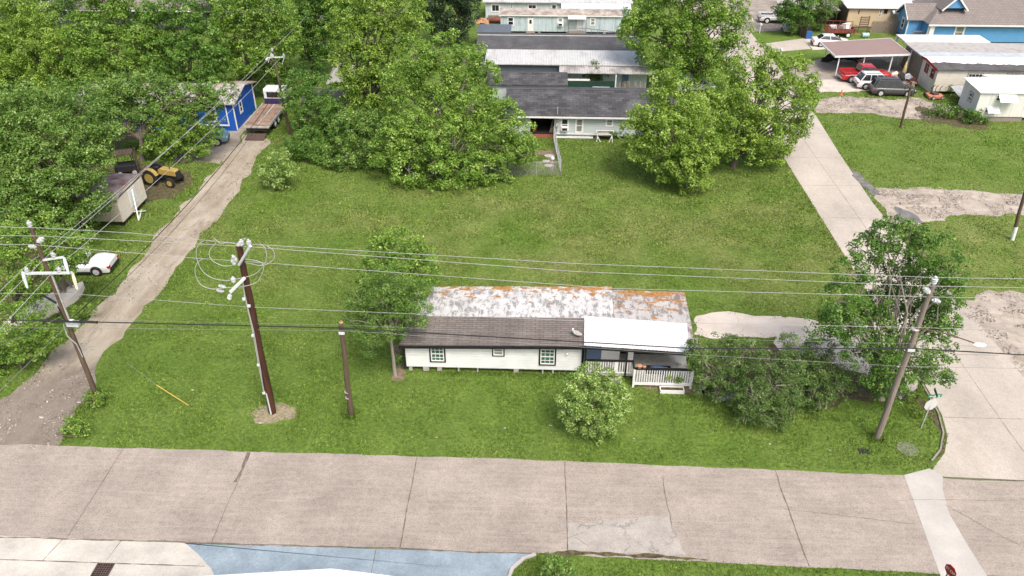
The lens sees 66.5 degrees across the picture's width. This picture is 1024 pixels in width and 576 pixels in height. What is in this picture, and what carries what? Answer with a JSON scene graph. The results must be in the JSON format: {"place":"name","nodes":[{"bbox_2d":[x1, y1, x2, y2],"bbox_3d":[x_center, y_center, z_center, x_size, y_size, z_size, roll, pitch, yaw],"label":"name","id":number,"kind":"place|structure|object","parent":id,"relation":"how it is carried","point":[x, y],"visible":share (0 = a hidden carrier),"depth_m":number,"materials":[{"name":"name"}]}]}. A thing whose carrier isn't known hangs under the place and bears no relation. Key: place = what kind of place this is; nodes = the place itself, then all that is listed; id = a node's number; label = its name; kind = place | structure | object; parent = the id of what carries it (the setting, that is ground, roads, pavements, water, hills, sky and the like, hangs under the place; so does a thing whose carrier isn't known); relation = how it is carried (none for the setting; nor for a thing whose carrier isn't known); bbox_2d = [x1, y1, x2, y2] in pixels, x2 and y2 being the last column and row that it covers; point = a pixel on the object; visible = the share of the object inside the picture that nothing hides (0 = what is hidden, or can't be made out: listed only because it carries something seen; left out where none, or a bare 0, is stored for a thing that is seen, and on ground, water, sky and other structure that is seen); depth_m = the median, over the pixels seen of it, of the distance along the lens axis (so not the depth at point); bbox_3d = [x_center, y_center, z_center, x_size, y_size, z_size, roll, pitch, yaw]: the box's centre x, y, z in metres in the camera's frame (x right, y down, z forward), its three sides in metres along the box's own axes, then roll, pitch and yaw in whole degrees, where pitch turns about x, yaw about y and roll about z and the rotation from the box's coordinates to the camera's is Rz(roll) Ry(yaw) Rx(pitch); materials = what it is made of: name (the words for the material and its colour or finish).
{"place":"outdoors","nodes":[
{"label":"outdoors","id":0,"kind":"place"},
{"bbox_2d":[184,543,536,575],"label":"blue pavement","id":1,"kind":"structure","parent":0,"point":[227,559],"depth_m":35.65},
{"bbox_2d":[209,569,388,575],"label":"canopy building","id":2,"kind":"structure","parent":1,"relation":"on","point":[326,572],"depth_m":29.57,"materials":[{"name":"white metal"}]},
{"bbox_2d":[476,24,511,32],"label":"shed","id":3,"kind":"structure","parent":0,"point":[499,28],"depth_m":102.58,"materials":[{"name":"metal"}]},
{"bbox_2d":[0,0,1023,575],"bbox_3d":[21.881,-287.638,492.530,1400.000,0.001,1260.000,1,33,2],"label":"ground","id":4,"kind":"structure","parent":0,"point":[654,418],"depth_m":54.91,"materials":[{"name":"green plant"}]},
{"bbox_2d":[0,0,64,48],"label":"tree","id":5,"kind":"object","parent":4,"relation":"on","point":[47,10],"visible":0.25,"depth_m":92.88,"materials":[{"name":"green plant"}]},
{"bbox_2d":[0,301,67,377],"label":"shrub","id":6,"kind":"object","parent":4,"relation":"on","point":[31,339],"visible":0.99,"depth_m":45.57,"materials":[{"name":"green plant"}]},
{"bbox_2d":[0,281,84,333],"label":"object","id":7,"kind":"object","parent":4,"relation":"on","point":[71,295],"visible":0.48,"depth_m":52.64,"materials":[{"name":"beige paint"}]},
{"bbox_2d":[0,211,96,322],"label":"tree","id":8,"kind":"object","parent":4,"relation":"on","point":[11,254],"visible":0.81,"depth_m":48.07,"materials":[{"name":"green plant"}]},
{"bbox_2d":[0,0,106,113],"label":"tree","id":9,"kind":"object","parent":4,"relation":"on","point":[27,67],"visible":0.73,"depth_m":79.82,"materials":[{"name":"green plant"}]},
{"bbox_2d":[21,220,99,399],"bbox_3d":[-23.612,1.721,41.382,2.905,11.788,0.645,1,33,2],"label":"utility pole","id":10,"kind":"object","parent":4,"relation":"on","point":[62,308],"visible":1,"depth_m":40.26,"materials":[{"name":"brown wood"}]},
{"bbox_2d":[0,319,1023,354],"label":"power line","id":11,"kind":"object","parent":10,"relation":"attached to","point":[534,339],"visible":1,"depth_m":40.36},
{"bbox_2d":[0,73,124,241],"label":"tree","id":12,"kind":"object","parent":4,"relation":"on","point":[54,187],"visible":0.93,"depth_m":57.06,"materials":[{"name":"green plant"}]},
{"bbox_2d":[56,415,91,438],"bbox_3d":[-23.631,7.537,42.059,2.161,1.418,1.151,1,33,2],"label":"bush","id":13,"kind":"object","parent":4,"relation":"on","point":[76,427],"visible":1,"depth_m":41.90,"materials":[{"name":"green plant"}]},
{"bbox_2d":[0,131,155,323],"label":"leaf litter","id":14,"kind":"object","parent":4,"relation":"on","point":[117,143],"visible":0.07,"depth_m":59.96,"materials":[{"name":"plant"}]},
{"bbox_2d":[48,250,118,276],"bbox_3d":[-31.075,-1.889,56.343,4.660,1.360,2.072,0,33,-1],"label":"convertible car","id":15,"kind":"object","parent":4,"relation":"on","point":[98,264],"visible":0.51,"depth_m":55.76,"materials":[{"name":"white paint"}]},
{"bbox_2d":[66,173,146,225],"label":"shed","id":16,"kind":"structure","parent":4,"relation":"on","point":[116,182],"depth_m":62.02,"materials":[{"name":"beige paint"}]},
{"bbox_2d":[0,536,213,575],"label":"front apron","id":17,"kind":"object","parent":4,"relation":"on","point":[135,554],"visible":1,"depth_m":35.79,"materials":[{"name":"concrete"}]},
{"bbox_2d":[57,0,172,90],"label":"tree","id":18,"kind":"object","parent":4,"relation":"on","point":[96,41],"visible":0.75,"depth_m":78.13,"materials":[{"name":"green plant"}]},
{"bbox_2d":[0,142,233,397],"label":"grass","id":19,"kind":"structure","parent":4,"relation":"on","point":[120,244],"depth_m":59.76,"materials":[{"name":"green plant"}]},
{"bbox_2d":[0,133,270,450],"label":"dirt alley","id":20,"kind":"structure","parent":4,"relation":"on","point":[27,429],"depth_m":51.38,"materials":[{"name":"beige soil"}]},
{"bbox_2d":[98,163,194,201],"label":"dirt patch","id":21,"kind":"object","parent":4,"relation":"on","point":[161,189],"visible":0.33,"depth_m":67.94,"materials":[{"name":"brown soil"}]},
{"bbox_2d":[112,147,145,173],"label":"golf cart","id":22,"kind":"object","parent":21,"relation":"on","point":[132,166],"visible":0.81,"depth_m":69.60,"materials":[{"name":"black metal"}]},
{"bbox_2d":[141,162,183,187],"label":"tractor","id":23,"kind":"object","parent":21,"relation":"on","point":[153,173],"visible":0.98,"depth_m":67.78,"materials":[{"name":"yellow paint"}]},
{"bbox_2d":[66,68,240,161],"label":"tree","id":24,"kind":"object","parent":4,"relation":"on","point":[129,97],"visible":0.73,"depth_m":70.27,"materials":[{"name":"green plant"}]},
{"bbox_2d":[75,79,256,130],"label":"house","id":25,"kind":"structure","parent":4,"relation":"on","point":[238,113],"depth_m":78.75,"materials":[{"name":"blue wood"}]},
{"bbox_2d":[53,0,282,30],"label":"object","id":26,"kind":"structure","parent":4,"relation":"on","point":[132,11],"depth_m":109.23,"materials":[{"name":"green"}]},
{"bbox_2d":[126,0,234,84],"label":"tree","id":27,"kind":"object","parent":4,"relation":"on","point":[213,57],"visible":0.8,"depth_m":78.76,"materials":[{"name":"green plant"}]},
{"bbox_2d":[137,107,225,163],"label":"tree","id":28,"kind":"object","parent":4,"relation":"on","point":[193,134],"visible":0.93,"depth_m":71.21,"materials":[{"name":"green plant"}]},
{"bbox_2d":[171,115,251,163],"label":"yard slab","id":29,"kind":"structure","parent":4,"relation":"on","point":[220,151],"depth_m":74.65,"materials":[{"name":"concrete"}]},
{"bbox_2d":[195,238,275,414],"bbox_3d":[-13.548,2.465,40.473,4.110,11.551,1.258,1,33,2],"label":"utility pole","id":30,"kind":"object","parent":4,"relation":"on","point":[260,355],"visible":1,"depth_m":39.55,"materials":[{"name":"wood"}]},
{"bbox_2d":[0,293,1015,330],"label":"power line","id":31,"kind":"object","parent":30,"relation":"attached to","point":[504,317],"visible":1,"depth_m":39.93,"materials":[{"name":"metal"}]},
{"bbox_2d":[0,235,1023,287],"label":"power line","id":32,"kind":"object","parent":30,"relation":"attached to","point":[524,267],"visible":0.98,"depth_m":37.81,"materials":[{"name":"metal"}]},
{"bbox_2d":[0,244,1023,298],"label":"power line","id":33,"kind":"object","parent":30,"relation":"attached to","point":[503,280],"visible":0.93,"depth_m":38.57,"materials":[{"name":"metal"}]},
{"bbox_2d":[14,227,1019,278],"bbox_3d":[-0.905,-1.761,37.601,63.445,1.519,0.705,2,33,3],"label":"power line","id":34,"kind":"object","parent":30,"relation":"attached to","point":[526,260],"visible":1,"depth_m":37.91,"materials":[{"name":"metal"}]},
{"bbox_2d":[110,328,1023,368],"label":"power line","id":35,"kind":"object","parent":30,"relation":"attached to","point":[557,345],"visible":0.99,"depth_m":40.52,"materials":[{"name":"black rubber"}]},
{"bbox_2d":[206,0,304,80],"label":"tree","id":36,"kind":"object","parent":4,"relation":"on","point":[272,19],"visible":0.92,"depth_m":82.04,"materials":[{"name":"green plant"}]},
{"bbox_2d":[220,58,298,93],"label":"shrub","id":37,"kind":"object","parent":4,"relation":"on","point":[257,77],"visible":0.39,"depth_m":85.72,"materials":[{"name":"green plant"}]},
{"bbox_2d":[243,85,293,130],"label":"flatbed truck","id":38,"kind":"object","parent":4,"relation":"on","point":[271,117],"visible":0.8,"depth_m":80.00,"materials":[{"name":"wood"}]},
{"bbox_2d":[251,403,295,423],"bbox_3d":[-13.425,7.033,43.928,2.460,0.001,1.711,-11,35,-16],"label":"dirt patch","id":39,"kind":"object","parent":4,"relation":"on","point":[262,415],"visible":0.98,"depth_m":43.82,"materials":[{"name":"soil"}]},
{"bbox_2d":[255,145,299,189],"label":"shrub","id":40,"kind":"object","parent":4,"relation":"on","point":[276,181],"visible":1,"depth_m":66.31,"materials":[{"name":"green plant"}]},
{"bbox_2d":[271,0,347,74],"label":"tree","id":41,"kind":"object","parent":4,"relation":"on","point":[311,44],"visible":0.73,"depth_m":90.00,"materials":[{"name":"green plant"}]},
{"bbox_2d":[279,129,344,164],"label":"shrub","id":42,"kind":"object","parent":4,"relation":"on","point":[305,151],"visible":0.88,"depth_m":71.49,"materials":[{"name":"green plant"}]},
{"bbox_2d":[277,68,349,150],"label":"tree","id":43,"kind":"object","parent":4,"relation":"on","point":[323,110],"visible":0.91,"depth_m":74.59,"materials":[{"name":"green plant"}]},
{"bbox_2d":[339,321,353,415],"bbox_3d":[-8.933,4.457,42.022,0.532,6.525,0.355,1,33,2],"label":"utility pole","id":44,"kind":"object","parent":4,"relation":"on","point":[348,396],"visible":0.98,"depth_m":41.92,"materials":[{"name":"brown wood"}]},
{"bbox_2d":[319,106,393,171],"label":"tree","id":45,"kind":"object","parent":4,"relation":"on","point":[366,126],"visible":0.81,"depth_m":69.99,"materials":[{"name":"green plant"}]},
{"bbox_2d":[321,0,431,132],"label":"tree","id":46,"kind":"object","parent":4,"relation":"on","point":[374,51],"visible":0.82,"depth_m":73.15,"materials":[{"name":"green plant"}]},
{"bbox_2d":[353,225,443,332],"bbox_3d":[-7.008,-0.452,48.245,5.578,7.980,3.194,1,33,2],"label":"tree","id":47,"kind":"object","parent":4,"relation":"on","point":[367,260],"visible":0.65,"depth_m":46.98,"materials":[{"name":"green plant"}]},
{"bbox_2d":[391,368,405,380],"bbox_3d":[-6.830,5.180,46.748,0.910,0.001,1.211,1,33,2],"label":"tree bare patch","id":48,"kind":"object","parent":4,"relation":"on","point":[401,373],"visible":0.97,"depth_m":46.67,"materials":[{"name":"soil"}]},
{"bbox_2d":[341,261,433,375],"bbox_3d":[-7.028,2.040,44.872,5.302,7.519,3.210,1,33,2],"label":"tree","id":49,"kind":"object","parent":48,"relation":"on","point":[397,296],"visible":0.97,"depth_m":43.88,"materials":[{"name":"green plant"}]},
{"bbox_2d":[414,0,481,45],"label":"tree","id":50,"kind":"object","parent":4,"relation":"on","point":[463,10],"visible":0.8,"depth_m":100.91,"materials":[{"name":"green plant"}]},
{"bbox_2d":[367,21,539,191],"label":"tree","id":51,"kind":"object","parent":4,"relation":"on","point":[448,160],"visible":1,"depth_m":66.73,"materials":[{"name":"green plant"}]},
{"bbox_2d":[461,126,561,174],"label":"chain link fence","id":52,"kind":"object","parent":4,"relation":"on","point":[557,151],"visible":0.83,"depth_m":69.96,"materials":[{"name":"metal"}]},
{"bbox_2d":[201,108,840,248],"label":"grass","id":53,"kind":"structure","parent":4,"relation":"on","point":[612,239],"depth_m":65.39,"materials":[{"name":"green plant"}]},
{"bbox_2d":[398,287,694,388],"bbox_3d":[2.192,2.671,47.919,17.449,2.918,6.720,1,33,2],"label":"mobile home","id":54,"kind":"object","parent":4,"relation":"on","point":[636,314],"visible":0.92,"depth_m":46.50,"materials":[{"name":"white metal"}]},
{"bbox_2d":[539,349,555,365],"bbox_3d":[2.092,4.049,45.993,1.020,1.310,0.054,1,33,2],"label":"window","id":55,"kind":"structure","parent":54,"relation":"in","point":[547,357],"depth_m":46.03,"materials":[{"name":"white paint"}]},
{"bbox_2d":[540,552,576,575],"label":"bush","id":56,"kind":"object","parent":4,"relation":"on","point":[556,567],"visible":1,"depth_m":33.29,"materials":[{"name":"green plant"}]},
{"bbox_2d":[499,8,622,33],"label":"mobile home","id":57,"kind":"object","parent":4,"relation":"on","point":[550,20],"visible":0.79,"depth_m":107.29,"materials":[{"name":"white paint"}]},
{"bbox_2d":[484,49,653,87],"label":"house","id":58,"kind":"structure","parent":4,"relation":"on","point":[617,67],"depth_m":88.98,"materials":[{"name":"metal"}]},
{"bbox_2d":[505,86,675,138],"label":"long house","id":59,"kind":"structure","parent":4,"relation":"on","point":[579,112],"depth_m":77.00,"materials":[{"name":"grey"}]},
{"bbox_2d":[553,361,633,445],"bbox_3d":[4.316,6.077,41.323,4.294,4.667,3.013,1,33,2],"label":"bush","id":60,"kind":"object","parent":4,"relation":"on","point":[591,414],"visible":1,"depth_m":40.88,"materials":[{"name":"green plant"}]},
{"bbox_2d":[618,67,727,195],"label":"tree","id":61,"kind":"object","parent":4,"relation":"on","point":[664,118],"visible":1,"depth_m":65.11,"materials":[{"name":"green plant"}]},
{"bbox_2d":[616,0,755,87],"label":"tree","id":62,"kind":"object","parent":4,"relation":"on","point":[727,39],"visible":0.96,"depth_m":84.97,"materials":[{"name":"green plant"}]},
{"bbox_2d":[513,552,939,575],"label":"grass","id":63,"kind":"structure","parent":4,"relation":"on","point":[653,569],"depth_m":35.24,"materials":[{"name":"green plant"}]},
{"bbox_2d":[694,311,782,338],"bbox_3d":[15.161,2.422,50.945,6.895,0.001,3.105,1,33,2],"label":"house pad","id":64,"kind":"object","parent":4,"relation":"on","point":[738,324],"visible":0.93,"depth_m":50.91,"materials":[{"name":"beige concrete"}]},
{"bbox_2d":[678,0,809,31],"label":"lot","id":65,"kind":"structure","parent":4,"relation":"on","point":[755,7],"depth_m":118.58,"materials":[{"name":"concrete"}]},
{"bbox_2d":[688,39,823,167],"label":"tree","id":66,"kind":"object","parent":4,"relation":"on","point":[743,143],"visible":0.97,"depth_m":67.87,"materials":[{"name":"green plant"}]},
{"bbox_2d":[731,332,809,432],"bbox_3d":[14.021,5.149,42.446,4.210,4.986,4.223,1,33,2],"label":"shrub","id":67,"kind":"object","parent":4,"relation":"on","point":[749,407],"visible":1,"depth_m":42.00,"materials":[{"name":"green plant"}]},
{"bbox_2d":[701,398,865,422],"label":"grass","id":68,"kind":"structure","parent":4,"relation":"on","point":[719,415],"depth_m":43.80,"materials":[{"name":"green plant"}]},
{"bbox_2d":[700,343,877,407],"bbox_3d":[16.558,4.959,47.086,11.087,0.001,6.627,1,33,2],"label":"shrub bed","id":69,"kind":"object","parent":4,"relation":"on","point":[862,393],"visible":0.26,"depth_m":45.83,"materials":[{"name":"green plant"}]},
{"bbox_2d":[683,331,764,408],"bbox_3d":[11.976,4.649,44.226,4.800,3.981,3.462,1,33,2],"label":"shrub","id":70,"kind":"object","parent":69,"relation":"on","point":[717,381],"visible":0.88,"depth_m":43.72,"materials":[{"name":"green plant"}]},
{"bbox_2d":[783,338,857,414],"bbox_3d":[17.212,4.872,43.992,4.050,3.750,3.779,1,33,2],"label":"shrub","id":71,"kind":"object","parent":69,"relation":"on","point":[825,382],"visible":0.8,"depth_m":43.49,"materials":[{"name":"green plant"}]},
{"bbox_2d":[770,0,818,35],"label":"tree","id":72,"kind":"object","parent":4,"relation":"on","point":[791,9],"visible":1,"depth_m":105.29,"materials":[{"name":"green plant"}]},
{"bbox_2d":[800,0,844,30],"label":"tree","id":73,"kind":"object","parent":4,"relation":"on","point":[825,10],"visible":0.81,"depth_m":107.54,"materials":[{"name":"green plant"}]},
{"bbox_2d":[809,79,868,91],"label":"driveway","id":74,"kind":"structure","parent":4,"relation":"on","point":[836,85],"depth_m":89.99,"materials":[{"name":"beige concrete"}]},
{"bbox_2d":[852,71,884,89],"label":"suv","id":75,"kind":"object","parent":74,"relation":"on","point":[863,79],"visible":0.5,"depth_m":88.70,"materials":[{"name":"white paint"}]},
{"bbox_2d":[773,317,917,399],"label":"side lot","id":76,"kind":"structure","parent":4,"relation":"on","point":[789,325],"depth_m":49.69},
{"bbox_2d":[785,56,915,91],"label":"parking slab","id":77,"kind":"structure","parent":4,"relation":"on","point":[827,70],"depth_m":96.18,"materials":[{"name":"concrete"}]},
{"bbox_2d":[837,63,892,82],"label":"pickup truck","id":78,"kind":"object","parent":77,"relation":"on","point":[847,74],"visible":0.6,"depth_m":90.75,"materials":[{"name":"red paint"}]},
{"bbox_2d":[820,38,910,74],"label":"carport","id":79,"kind":"object","parent":77,"relation":"on","point":[873,48],"visible":0.92,"depth_m":94.29,"materials":[{"name":"grey metal"}]},
{"bbox_2d":[836,0,911,28],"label":"mobile home","id":80,"kind":"object","parent":4,"relation":"on","point":[874,10],"visible":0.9,"depth_m":109.37,"materials":[{"name":"brown wood"}]},
{"bbox_2d":[814,95,950,119],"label":"drive","id":81,"kind":"structure","parent":4,"relation":"on","point":[899,104],"depth_m":84.57,"materials":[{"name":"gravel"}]},
{"bbox_2d":[869,21,899,32],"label":"wooden fence","id":82,"kind":"object","parent":4,"relation":"on","point":[884,27],"visible":1,"depth_m":108.40,"materials":[{"name":"brown wood"}]},
{"bbox_2d":[804,214,973,406],"bbox_3d":[20.175,1.538,42.428,8.934,11.040,6.349,1,33,2],"label":"tree","id":83,"kind":"object","parent":4,"relation":"on","point":[881,380],"visible":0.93,"depth_m":41.81,"materials":[{"name":"green plant"}]},
{"bbox_2d":[867,76,916,96],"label":"suv","id":84,"kind":"object","parent":4,"relation":"on","point":[879,86],"visible":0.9,"depth_m":86.74,"materials":[{"name":"grey paint"}]},
{"bbox_2d":[799,86,1023,308],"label":"grass","id":85,"kind":"structure","parent":4,"relation":"on","point":[935,142],"depth_m":72.90,"materials":[{"name":"green plant"}]},
{"bbox_2d":[874,276,985,439],"bbox_3d":[21.227,4.003,39.141,3.705,10.440,0.489,6,34,9],"label":"utility pole","id":86,"kind":"object","parent":4,"relation":"on","point":[929,291],"visible":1,"depth_m":38.66,"materials":[{"name":"brown wood"}]},
{"bbox_2d":[871,186,1023,225],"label":"cross drive","id":87,"kind":"structure","parent":4,"relation":"on","point":[974,205],"depth_m":65.56,"materials":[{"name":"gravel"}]},
{"bbox_2d":[915,106,990,129],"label":"debris soil","id":88,"kind":"structure","parent":4,"relation":"on","point":[955,122],"depth_m":80.89,"materials":[{"name":"brown soil"}]},
{"bbox_2d":[925,102,964,118],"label":"bush","id":89,"kind":"object","parent":88,"relation":"on","point":[940,109],"visible":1,"depth_m":81.37,"materials":[{"name":"green plant"}]},
{"bbox_2d":[890,34,1023,91],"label":"mobile home","id":90,"kind":"object","parent":4,"relation":"on","point":[944,61],"visible":0.7,"depth_m":89.99,"materials":[{"name":"beige metal"}]},
{"bbox_2d":[895,0,1023,41],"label":"house","id":91,"kind":"structure","parent":4,"relation":"on","point":[996,20],"depth_m":103.91,"materials":[{"name":"blue"}]},
{"bbox_2d":[954,289,1023,376],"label":"gravel corner","id":92,"kind":"object","parent":4,"relation":"on","point":[1004,320],"visible":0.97,"depth_m":51.56,"materials":[{"name":"gravel"}]},
{"bbox_2d":[958,75,1023,121],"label":"mobile home","id":93,"kind":"object","parent":4,"relation":"on","point":[1000,98],"visible":1,"depth_m":80.28,"materials":[{"name":"white paint"}]},
{"bbox_2d":[0,444,1023,575],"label":"road","id":94,"kind":"structure","parent":0,"point":[732,515],"depth_m":38.40,"materials":[{"name":"concrete"}]},
{"bbox_2d":[0,43,1023,572],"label":"road joints","id":95,"kind":"object","parent":94,"relation":"on","point":[408,501],"visible":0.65,"depth_m":36.68,"materials":[{"name":"black asphalt"}]},
{"bbox_2d":[541,550,706,560],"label":"verge soil","id":96,"kind":"structure","parent":94,"relation":"on","point":[605,554],"depth_m":35.92,"materials":[{"name":"brown soil"}]},
{"bbox_2d":[566,516,685,554],"bbox_3d":[5.336,11.635,36.900,5.555,0.001,2.323,1,33,2],"label":"worn patch","id":97,"kind":"object","parent":94,"relation":"on","point":[652,534],"visible":1,"depth_m":36.78,"materials":[{"name":"grey concrete"}]},
{"bbox_2d":[904,468,986,575],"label":"gutter strip","id":98,"kind":"object","parent":94,"relation":"on","point":[946,541],"visible":0.94,"depth_m":37.22,"materials":[{"name":"concrete"}]},
{"bbox_2d":[406,369,631,379],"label":"grass","id":99,"kind":"structure","parent":0,"point":[514,374],"depth_m":46.69,"materials":[{"name":"green plant"}]},
{"bbox_2d":[490,71,567,101],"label":"house","id":100,"kind":"structure","parent":0,"point":[537,79],"depth_m":84.24,"materials":[{"name":"grey"}]},
{"bbox_2d":[482,0,632,19],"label":"house","id":101,"kind":"structure","parent":0,"point":[492,7],"depth_m":113.23,"materials":[{"name":"white paint"}]},
{"bbox_2d":[475,32,641,68],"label":"dark roof house","id":102,"kind":"structure","parent":0,"point":[554,41],"depth_m":95.30,"materials":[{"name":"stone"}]},
{"bbox_2d":[762,38,810,51],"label":"neighbour driveway","id":103,"kind":"structure","parent":0,"point":[795,44],"depth_m":103.62,"materials":[{"name":"concrete"}]},
{"bbox_2d":[701,17,1023,479],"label":"side street","id":104,"kind":"structure","parent":0,"point":[982,442],"depth_m":47.64,"materials":[{"name":"concrete"}]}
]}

